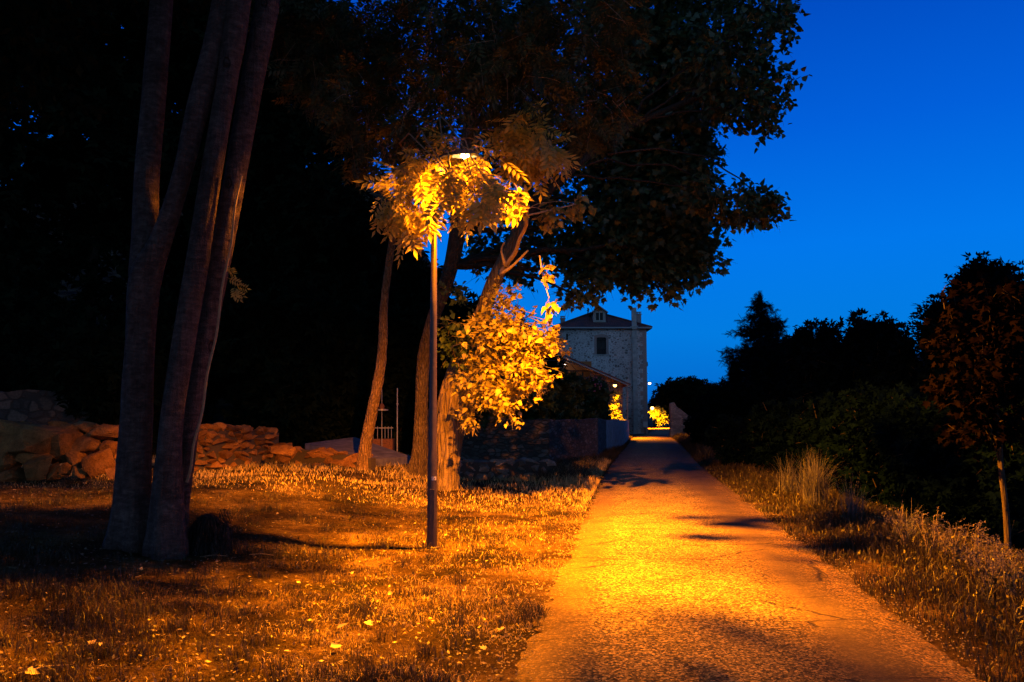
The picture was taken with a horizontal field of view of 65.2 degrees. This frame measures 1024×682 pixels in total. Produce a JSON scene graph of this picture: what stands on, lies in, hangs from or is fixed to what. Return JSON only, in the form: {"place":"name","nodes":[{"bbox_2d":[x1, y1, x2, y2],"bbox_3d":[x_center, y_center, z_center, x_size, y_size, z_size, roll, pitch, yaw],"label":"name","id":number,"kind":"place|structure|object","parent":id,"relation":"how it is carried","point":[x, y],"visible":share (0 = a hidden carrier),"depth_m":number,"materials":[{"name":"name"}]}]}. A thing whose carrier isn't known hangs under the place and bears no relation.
{"place":"outdoors","nodes":[
{"label":"outdoors","id":0,"kind":"place"},
{"bbox_2d":[70,433,100,451],"bbox_3d":[-8.378,1.997,15.853,0.620,0.463,0.555,-17,-20,21],"label":"rock","id":1,"kind":"object","parent":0,"point":[85,443],"visible":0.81,"depth_m":15.64,"materials":[{"name":"stone"}]},
{"bbox_2d":[87,424,118,439],"bbox_3d":[-8.199,1.830,16.084,0.612,0.307,0.519,-4,-11,-17],"label":"rock","id":2,"kind":"object","parent":1,"relation":"on","point":[105,431],"visible":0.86,"depth_m":15.91,"materials":[{"name":"stone"}]},
{"bbox_2d":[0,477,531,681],"bbox_3d":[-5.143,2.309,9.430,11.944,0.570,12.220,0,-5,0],"label":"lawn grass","id":3,"kind":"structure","parent":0,"point":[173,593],"depth_m":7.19,"materials":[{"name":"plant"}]},
{"bbox_2d":[0,474,590,681],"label":"green grass","id":4,"kind":"structure","parent":0,"point":[123,598],"depth_m":6.75,"materials":[{"name":"green plant"}]},
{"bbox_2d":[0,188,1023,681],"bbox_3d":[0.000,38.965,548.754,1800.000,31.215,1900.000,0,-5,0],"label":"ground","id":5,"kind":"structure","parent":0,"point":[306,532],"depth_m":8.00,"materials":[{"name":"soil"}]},
{"bbox_2d":[0,452,21,471],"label":"rock","id":6,"kind":"object","parent":5,"relation":"on","point":[7,461],"visible":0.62,"depth_m":15.36,"materials":[{"name":"stone"}]},
{"bbox_2d":[0,466,25,481],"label":"rock","id":7,"kind":"object","parent":5,"relation":"on","point":[15,474],"visible":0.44,"depth_m":15.07,"materials":[{"name":"stone"}]},
{"bbox_2d":[25,667,38,674],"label":"fallen leaf","id":8,"kind":"object","parent":5,"relation":"on","point":[32,669],"visible":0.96,"depth_m":4.92,"materials":[{"name":"yellow plant"}]},
{"bbox_2d":[23,455,52,480],"bbox_3d":[-9.063,2.429,15.327,0.495,0.438,0.529,-3,-2,-28],"label":"rock","id":9,"kind":"object","parent":5,"relation":"on","point":[36,469],"visible":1,"depth_m":15.12,"materials":[{"name":"stone"}]},
{"bbox_2d":[15,453,53,463],"bbox_3d":[-9.323,2.204,15.613,0.491,0.422,0.582,-4,-7,39],"label":"rock","id":10,"kind":"object","parent":9,"relation":"on","point":[22,458],"visible":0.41,"depth_m":15.44,"materials":[{"name":"stone"}]},
{"bbox_2d":[0,419,65,463],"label":"rock","id":11,"kind":"object","parent":10,"relation":"on","point":[16,438],"visible":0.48,"depth_m":15.44,"materials":[{"name":"stone"}]},
{"bbox_2d":[49,428,83,461],"bbox_3d":[-8.878,2.071,15.882,0.664,0.689,0.654,3,1,27],"label":"rock","id":12,"kind":"object","parent":10,"relation":"on","point":[62,443],"visible":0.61,"depth_m":15.61,"materials":[{"name":"stone"}]},
{"bbox_2d":[48,420,67,426],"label":"rock","id":13,"kind":"object","parent":12,"relation":"on","point":[56,423],"visible":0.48,"depth_m":16.09,"materials":[{"name":"stone"}]},
{"bbox_2d":[59,424,83,432],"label":"rock","id":14,"kind":"object","parent":12,"relation":"on","point":[65,426],"visible":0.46,"depth_m":16.01,"materials":[{"name":"stone"}]},
{"bbox_2d":[74,421,96,432],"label":"rock","id":15,"kind":"object","parent":14,"relation":"on","point":[85,426],"visible":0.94,"depth_m":16.08,"materials":[{"name":"stone"}]},
{"bbox_2d":[18,664,68,673],"bbox_3d":[-2.924,2.049,5.013,0.301,0.028,0.019,4,-6,-35],"label":"stick","id":16,"kind":"object","parent":5,"relation":"on","point":[44,667],"visible":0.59,"depth_m":5.02,"materials":[{"name":"brown wood"}]},
{"bbox_2d":[46,462,60,480],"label":"rock","id":17,"kind":"object","parent":5,"relation":"on","point":[52,473],"visible":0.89,"depth_m":15.24,"materials":[{"name":"stone"}]},
{"bbox_2d":[0,389,113,454],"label":"garden wall","id":18,"kind":"structure","parent":5,"relation":"on","point":[39,407],"depth_m":22.50,"materials":[{"name":"grey stone"}]},
{"bbox_2d":[71,466,87,478],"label":"rock","id":19,"kind":"object","parent":5,"relation":"on","point":[78,472],"visible":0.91,"depth_m":15.20,"materials":[{"name":"stone"}]},
{"bbox_2d":[81,448,115,476],"bbox_3d":[-7.967,2.315,15.413,0.622,0.451,0.531,-12,10,-16],"label":"rock","id":20,"kind":"object","parent":5,"relation":"on","point":[97,463],"visible":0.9,"depth_m":15.23,"materials":[{"name":"stone"}]},
{"bbox_2d":[99,440,117,456],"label":"rock","id":21,"kind":"object","parent":20,"relation":"on","point":[106,444],"visible":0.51,"depth_m":15.62,"materials":[{"name":"stone"}]},
{"bbox_2d":[0,0,198,329],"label":"woodland tree","id":22,"kind":"object","parent":5,"relation":"on","point":[86,238],"visible":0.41,"depth_m":32.67,"materials":[{"name":"green plant"}]},
{"bbox_2d":[105,467,114,479],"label":"rock","id":23,"kind":"object","parent":5,"relation":"on","point":[110,472],"visible":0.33,"depth_m":15.11,"materials":[{"name":"stone"}]},
{"bbox_2d":[0,0,285,559],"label":"multi stem tree","id":24,"kind":"object","parent":5,"relation":"on","point":[149,514],"visible":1,"depth_m":8.92,"materials":[{"name":"brown plant"}]},
{"bbox_2d":[86,0,255,300],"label":"woodland tree","id":25,"kind":"object","parent":5,"relation":"on","point":[183,64],"visible":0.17,"depth_m":34.04,"materials":[{"name":"green plant"}]},
{"bbox_2d":[188,509,234,556],"bbox_3d":[-3.371,2.154,8.824,0.624,0.594,0.483,0,-5,0],"label":"tree stump","id":26,"kind":"object","parent":5,"relation":"on","point":[208,532],"visible":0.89,"depth_m":8.72,"materials":[{"name":"brown wood"}]},
{"bbox_2d":[194,421,278,472],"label":"stone wall","id":27,"kind":"structure","parent":5,"relation":"on","point":[220,445],"depth_m":18.86,"materials":[{"name":"brown stone"}]},
{"bbox_2d":[270,445,296,458],"bbox_3d":[-5.480,2.647,19.123,0.648,0.336,0.346,0,-5,-2],"label":"rock","id":28,"kind":"object","parent":5,"relation":"on","point":[288,451],"visible":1,"depth_m":19.01,"materials":[{"name":"stone"}]},
{"bbox_2d":[1,484,568,681],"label":"lawn weeds","id":29,"kind":"object","parent":5,"relation":"on","point":[453,665],"visible":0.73,"depth_m":7.75,"materials":[{"name":"green plant"}]},
{"bbox_2d":[0,471,586,681],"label":"leaf litter","id":30,"kind":"object","parent":5,"relation":"on","point":[253,670],"visible":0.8,"depth_m":6.66,"materials":[{"name":"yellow plant"}]},
{"bbox_2d":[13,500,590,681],"bbox_3d":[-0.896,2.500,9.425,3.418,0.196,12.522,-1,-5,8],"label":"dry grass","id":31,"kind":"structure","parent":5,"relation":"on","point":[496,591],"depth_m":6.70,"materials":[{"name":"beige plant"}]},
{"bbox_2d":[0,453,610,512],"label":"lawn grass","id":32,"kind":"structure","parent":5,"relation":"on","point":[591,483],"depth_m":17.49,"materials":[{"name":"plant"}]},
{"bbox_2d":[307,450,333,457],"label":"rock","id":33,"kind":"object","parent":5,"relation":"on","point":[321,453],"visible":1,"depth_m":19.02,"materials":[{"name":"stone"}]},
{"bbox_2d":[275,442,375,469],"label":"stone wall","id":34,"kind":"structure","parent":5,"relation":"on","point":[344,458],"depth_m":20.30,"materials":[{"name":"stone"}]},
{"bbox_2d":[331,642,341,647],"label":"fallen leaf","id":35,"kind":"object","parent":5,"relation":"on","point":[334,645],"visible":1,"depth_m":5.73,"materials":[{"name":"yellow plant"}]},
{"bbox_2d":[305,437,410,466],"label":"concrete slab","id":36,"kind":"structure","parent":5,"relation":"on","point":[383,456],"depth_m":22.28,"materials":[{"name":"grey concrete"}]},
{"bbox_2d":[364,620,373,624],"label":"fallen leaf","id":37,"kind":"object","parent":5,"relation":"on","point":[368,622],"visible":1,"depth_m":6.27,"materials":[{"name":"yellow plant"}]},
{"bbox_2d":[378,403,387,445],"bbox_3d":[-4.052,2.427,24.882,0.394,1.932,0.400,0,-5,0],"label":"garden lamp","id":38,"kind":"object","parent":5,"relation":"on","point":[381,406],"visible":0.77,"depth_m":24.84,"materials":[{"name":"grey metal"}]},
{"bbox_2d":[373,426,392,438],"bbox_3d":[-4.260,3.253,26.311,0.685,0.888,0.030,0,-5,0],"label":"iron railing","id":39,"kind":"object","parent":5,"relation":"on","point":[388,427],"visible":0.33,"depth_m":26.33,"materials":[{"name":"grey metal"}]},
{"bbox_2d":[372,439,394,450],"bbox_3d":[-4.099,3.481,25.587,0.646,0.704,0.600,0,-5,0],"label":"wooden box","id":40,"kind":"object","parent":5,"relation":"on","point":[388,443],"visible":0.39,"depth_m":25.31,"materials":[{"name":"brown wood"}]},
{"bbox_2d":[396,388,397,451],"bbox_3d":[-3.514,2.563,24.468,0.068,2.253,0.065,2,-6,-22],"label":"metal post","id":41,"kind":"object","parent":5,"relation":"on","point":[397,419],"visible":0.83,"depth_m":24.47,"materials":[{"name":"grey metal"}]},
{"bbox_2d":[364,299,455,451],"bbox_3d":[-3.822,1.636,27.941,4.206,6.358,3.743,0,-5,0],"label":"thicket shrub","id":42,"kind":"object","parent":5,"relation":"on","point":[405,327],"visible":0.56,"depth_m":26.98,"materials":[{"name":"green plant"}]},
{"bbox_2d":[360,244,461,434],"bbox_3d":[-5.480,-0.055,35.025,6.529,9.308,6.286,0,-5,0],"label":"woodland tree","id":43,"kind":"object","parent":5,"relation":"on","point":[413,274],"visible":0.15,"depth_m":34.12,"materials":[{"name":"green plant"}]},
{"bbox_2d":[425,149,476,548],"bbox_3d":[-0.757,0.067,10.115,0.632,5.102,0.180,0,-5,0],"label":"street lamp","id":44,"kind":"object","parent":5,"relation":"on","point":[432,498],"visible":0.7,"depth_m":10.02,"materials":[{"name":"black metal"}]},
{"bbox_2d":[248,0,655,469],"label":"slender tree","id":45,"kind":"object","parent":5,"relation":"on","point":[321,33],"visible":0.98,"depth_m":11.51,"materials":[{"name":"green plant"}]},
{"bbox_2d":[443,287,493,326],"bbox_3d":[-3.318,1.431,38.093,6.212,8.550,6.035,0,-5,0],"label":"woodland tree","id":46,"kind":"object","parent":5,"relation":"on","point":[462,313],"visible":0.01,"depth_m":37.18,"materials":[{"name":"green plant"}]},
{"bbox_2d":[437,315,523,401],"bbox_3d":[-1.396,1.962,29.033,3.880,5.806,3.516,2,-6,-20],"label":"thicket shrub","id":47,"kind":"object","parent":5,"relation":"on","point":[442,378],"visible":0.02,"depth_m":28.47,"materials":[{"name":"green plant"}]},
{"bbox_2d":[460,457,556,479],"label":"stone wall","id":48,"kind":"structure","parent":5,"relation":"on","point":[491,469],"depth_m":20.11,"materials":[{"name":"grey stone"}]},
{"bbox_2d":[306,0,739,477],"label":"maple tree","id":49,"kind":"object","parent":5,"relation":"on","point":[650,233],"visible":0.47,"depth_m":20.37,"materials":[{"name":"green plant"}]},
{"bbox_2d":[428,409,628,461],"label":"roadside wall","id":50,"kind":"structure","parent":5,"relation":"on","point":[542,439],"depth_m":26.08,"materials":[{"name":"grey stone"}]},
{"bbox_2d":[467,360,614,431],"bbox_3d":[3.427,3.083,37.824,3.925,4.547,26.095,-2,-6,18],"label":"climbing bush","id":51,"kind":"object","parent":50,"relation":"on","point":[571,395],"visible":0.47,"depth_m":29.77,"materials":[{"name":"green plant"}]},
{"bbox_2d":[588,376,602,391],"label":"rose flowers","id":52,"kind":"object","parent":51,"relation":"on","point":[597,384],"visible":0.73,"depth_m":33.56,"materials":[{"name":"pink plant"}]},
{"bbox_2d":[507,316,567,373],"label":"woodland tree","id":53,"kind":"object","parent":5,"relation":"on","point":[551,364],"visible":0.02,"depth_m":43.15,"materials":[{"name":"green plant"}]},
{"bbox_2d":[532,436,632,482],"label":"verge grass","id":54,"kind":"structure","parent":5,"relation":"on","point":[612,453],"depth_m":23.33,"materials":[{"name":"green plant"}]},
{"bbox_2d":[554,352,630,420],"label":"outbuilding","id":55,"kind":"structure","parent":5,"relation":"on","point":[584,368],"depth_m":61.94,"materials":[{"name":"paint"}]},
{"bbox_2d":[552,306,651,433],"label":"stone house","id":56,"kind":"structure","parent":5,"relation":"on","point":[612,345],"depth_m":74.20,"materials":[{"name":"stone"},{"name":"clay tile"},{"name":"dark wood"}]},
{"bbox_2d":[593,334,609,355],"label":"window","id":57,"kind":"structure","parent":56,"relation":"in","point":[601,345],"depth_m":74.31,"materials":[{"name":"grey stone"}]},
{"bbox_2d":[609,390,621,419],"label":"creeper","id":58,"kind":"object","parent":5,"relation":"on","point":[614,415],"visible":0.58,"depth_m":59.69,"materials":[{"name":"green plant"}]},
{"bbox_2d":[426,0,811,490],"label":"poplar tree","id":59,"kind":"object","parent":5,"relation":"on","point":[467,364],"visible":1,"depth_m":17.72,"materials":[{"name":"green plant"}]},
{"bbox_2d":[648,405,668,427],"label":"yellow tree","id":60,"kind":"object","parent":5,"relation":"on","point":[659,416],"visible":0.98,"depth_m":106.76,"materials":[{"name":"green plant"}]},
{"bbox_2d":[648,389,687,421],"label":"hedge tree","id":61,"kind":"object","parent":5,"relation":"on","point":[653,402],"visible":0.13,"depth_m":116.02,"materials":[{"name":"green plant"}]},
{"bbox_2d":[669,402,688,436],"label":"ruined wall","id":62,"kind":"structure","parent":5,"relation":"on","point":[676,415],"depth_m":62.71,"materials":[{"name":"grey stone"}]},
{"bbox_2d":[654,375,715,416],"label":"hedge tree","id":63,"kind":"object","parent":5,"relation":"on","point":[682,392],"visible":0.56,"depth_m":65.20,"materials":[{"name":"green plant"}]},
{"bbox_2d":[681,291,787,422],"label":"conifer tree","id":64,"kind":"object","parent":5,"relation":"on","point":[761,323],"visible":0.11,"depth_m":43.94,"materials":[{"name":"green plant"}]},
{"bbox_2d":[743,332,799,408],"bbox_3d":[11.899,2.729,33.972,4.145,6.392,3.718,0,-5,0],"label":"slope tree","id":65,"kind":"object","parent":5,"relation":"on","point":[772,381],"visible":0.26,"depth_m":33.59,"materials":[{"name":"green plant"}]},
{"bbox_2d":[741,396,816,476],"bbox_3d":[7.500,2.905,21.931,2.589,2.872,2.432,0,-5,0],"label":"slope bush","id":66,"kind":"object","parent":5,"relation":"on","point":[767,432],"visible":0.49,"depth_m":21.47,"materials":[{"name":"green plant"}]},
{"bbox_2d":[753,452,809,494],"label":"grass clump","id":67,"kind":"object","parent":5,"relation":"on","point":[790,484],"visible":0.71,"depth_m":16.28,"materials":[{"name":"plant"}]},
{"bbox_2d":[793,545,818,552],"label":"grass clump","id":68,"kind":"object","parent":5,"relation":"on","point":[806,549],"visible":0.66,"depth_m":9.71,"materials":[{"name":"plant"}]},
{"bbox_2d":[775,446,852,507],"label":"grass clump","id":69,"kind":"object","parent":5,"relation":"on","point":[814,490],"visible":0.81,"depth_m":14.34,"materials":[{"name":"plant"}]},
{"bbox_2d":[775,316,859,405],"bbox_3d":[10.450,2.263,26.931,2.840,6.206,2.778,-3,-6,30],"label":"slope tree","id":70,"kind":"object","parent":5,"relation":"on","point":[811,363],"visible":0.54,"depth_m":26.55,"materials":[{"name":"green plant"}]},
{"bbox_2d":[782,388,852,492],"bbox_3d":[7.644,2.662,18.758,2.300,3.173,2.516,0,-5,0],"label":"slope bush","id":71,"kind":"object","parent":5,"relation":"on","point":[808,431],"visible":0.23,"depth_m":18.60,"materials":[{"name":"green plant"}]},
{"bbox_2d":[821,475,891,521],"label":"grass clump","id":72,"kind":"object","parent":5,"relation":"on","point":[850,505],"visible":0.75,"depth_m":12.40,"materials":[{"name":"plant"}]},
{"bbox_2d":[829,308,894,489],"bbox_3d":[11.569,2.413,25.800,2.713,6.965,2.569,-3,-6,33],"label":"slope tree","id":73,"kind":"object","parent":5,"relation":"on","point":[854,339],"visible":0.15,"depth_m":25.65,"materials":[{"name":"leaves"},{"name":"dark twig bark"},{"name":"dark bark"}]},
{"bbox_2d":[813,375,937,509],"bbox_3d":[7.764,2.458,16.890,2.642,3.535,2.220,-2,-6,18],"label":"slope bush","id":74,"kind":"object","parent":5,"relation":"on","point":[845,449],"visible":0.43,"depth_m":16.61,"materials":[{"name":"green plant"}]},
{"bbox_2d":[737,470,1023,662],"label":"verge weeds","id":75,"kind":"object","parent":5,"relation":"on","point":[953,581],"visible":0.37,"depth_m":9.56,"materials":[{"name":"green plant"}]},
{"bbox_2d":[854,313,923,395],"bbox_3d":[11.791,2.467,24.901,2.264,6.758,2.241,0,-5,0],"label":"slope tree","id":76,"kind":"object","parent":5,"relation":"on","point":[892,364],"visible":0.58,"depth_m":24.66,"materials":[{"name":"green plant"}]},
{"bbox_2d":[883,501,910,549],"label":"flowering weed","id":77,"kind":"object","parent":5,"relation":"on","point":[901,524],"visible":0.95,"depth_m":9.62,"materials":[{"name":"beige plant"}]},
{"bbox_2d":[882,502,943,540],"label":"grass clump","id":78,"kind":"object","parent":5,"relation":"on","point":[906,525],"visible":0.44,"depth_m":10.42,"materials":[{"name":"plant"}]},
{"bbox_2d":[862,388,974,532],"bbox_3d":[7.955,2.537,14.826,2.618,3.340,2.308,0,-5,0],"label":"slope bush","id":79,"kind":"object","parent":5,"relation":"on","point":[911,446],"visible":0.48,"depth_m":14.59,"materials":[{"name":"green plant"}]},
{"bbox_2d":[909,506,945,553],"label":"flowering weed","id":80,"kind":"object","parent":5,"relation":"on","point":[926,538],"visible":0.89,"depth_m":9.13,"materials":[{"name":"beige plant"}]},
{"bbox_2d":[928,523,963,564],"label":"flowering weed","id":81,"kind":"object","parent":5,"relation":"on","point":[942,543],"visible":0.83,"depth_m":8.79,"materials":[{"name":"beige plant"}]},
{"bbox_2d":[906,292,986,403],"bbox_3d":[12.156,2.217,21.957,2.493,7.305,2.376,0,-5,0],"label":"slope tree","id":82,"kind":"object","parent":5,"relation":"on","point":[934,310],"visible":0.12,"depth_m":22.08,"materials":[{"name":"leaves"},{"name":"dark twig bark"},{"name":"dark bark"}]},
{"bbox_2d":[937,518,977,570],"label":"flowering weed","id":83,"kind":"object","parent":5,"relation":"on","point":[952,561],"visible":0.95,"depth_m":8.41,"materials":[{"name":"beige plant"}]},
{"bbox_2d":[910,398,1011,547],"bbox_3d":[8.221,2.598,13.829,2.512,3.499,2.578,0,-5,0],"label":"slope bush","id":84,"kind":"object","parent":5,"relation":"on","point":[964,481],"visible":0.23,"depth_m":13.60,"materials":[{"name":"green plant"}]},
{"bbox_2d":[918,269,1023,557],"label":"sapling","id":85,"kind":"object","parent":5,"relation":"on","point":[999,355],"visible":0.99,"depth_m":9.66,"materials":[{"name":"green plant"}]},
{"bbox_2d":[962,520,990,578],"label":"flowering weed","id":86,"kind":"object","parent":5,"relation":"on","point":[977,551],"visible":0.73,"depth_m":8.12,"materials":[{"name":"beige plant"}]},
{"bbox_2d":[939,251,1023,373],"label":"slope tree","id":87,"kind":"object","parent":5,"relation":"on","point":[995,271],"visible":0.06,"depth_m":23.85,"materials":[{"name":"leaves"},{"name":"dark twig bark"},{"name":"dark bark"}]},
{"bbox_2d":[958,533,1007,579],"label":"flowering weed","id":88,"kind":"object","parent":5,"relation":"on","point":[980,562],"visible":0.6,"depth_m":7.86,"materials":[{"name":"beige plant"}]},
{"bbox_2d":[962,550,1009,600],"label":"flowering weed","id":89,"kind":"object","parent":5,"relation":"on","point":[985,581],"visible":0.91,"depth_m":7.01,"materials":[{"name":"beige plant"}]},
{"bbox_2d":[953,378,1023,553],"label":"slope bush","id":90,"kind":"object","parent":5,"relation":"on","point":[986,465],"visible":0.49,"depth_m":12.19,"materials":[{"name":"green plant"}]},
{"bbox_2d":[973,532,1010,590],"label":"flowering weed","id":91,"kind":"object","parent":5,"relation":"on","point":[989,551],"visible":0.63,"depth_m":7.45,"materials":[{"name":"green plant"}]},
{"bbox_2d":[977,535,1023,596],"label":"flowering weed","id":92,"kind":"object","parent":5,"relation":"on","point":[1006,563],"visible":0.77,"depth_m":7.12,"materials":[{"name":"green plant"}]},
{"bbox_2d":[989,548,1023,608],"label":"flowering weed","id":93,"kind":"object","parent":5,"relation":"on","point":[1010,574],"visible":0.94,"depth_m":6.85,"materials":[{"name":"beige plant"}]},
{"bbox_2d":[13,0,1023,405],"label":"sky","id":94,"kind":"structure","parent":0,"point":[900,156],"materials":[{"name":"blue"}]},
{"bbox_2d":[672,432,720,459],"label":"verge grass","id":95,"kind":"structure","parent":0,"point":[699,450],"depth_m":36.85,"materials":[{"name":"green plant"}]},
{"bbox_2d":[513,425,982,681],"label":"road","id":96,"kind":"structure","parent":0,"point":[685,567],"depth_m":6.93,"materials":[{"name":"grey asphalt"}]},
{"bbox_2d":[653,420,668,426],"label":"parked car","id":97,"kind":"object","parent":96,"relation":"on","point":[654,423],"visible":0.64,"depth_m":118.06,"materials":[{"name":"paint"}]},
{"bbox_2d":[457,482,1006,681],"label":"road grit","id":98,"kind":"object","parent":96,"relation":"on","point":[533,636],"visible":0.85,"depth_m":6.81,"materials":[{"name":"gravel"}]},
{"bbox_2d":[691,454,1023,681],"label":"verge grass","id":99,"kind":"structure","parent":0,"point":[737,472],"depth_m":8.94,"materials":[{"name":"green plant"}]},
{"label":"rock","id":100,"kind":"object","parent":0,"visible":0},
{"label":"rock","id":101,"kind":"object","parent":100,"relation":"on","visible":0},
{"bbox_2d":[58,462,71,474],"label":"rock","id":102,"kind":"object","parent":101,"relation":"on","point":[65,468],"visible":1,"depth_m":15.28,"materials":[{"name":"stone"}]},
{"bbox_2d":[65,451,86,468],"bbox_3d":[-8.451,2.325,15.596,0.303,0.362,0.362,-2,-6,21],"label":"rock","id":103,"kind":"object","parent":102,"relation":"on","point":[74,458],"visible":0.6,"depth_m":15.48,"materials":[{"name":"stone"}]}
]}

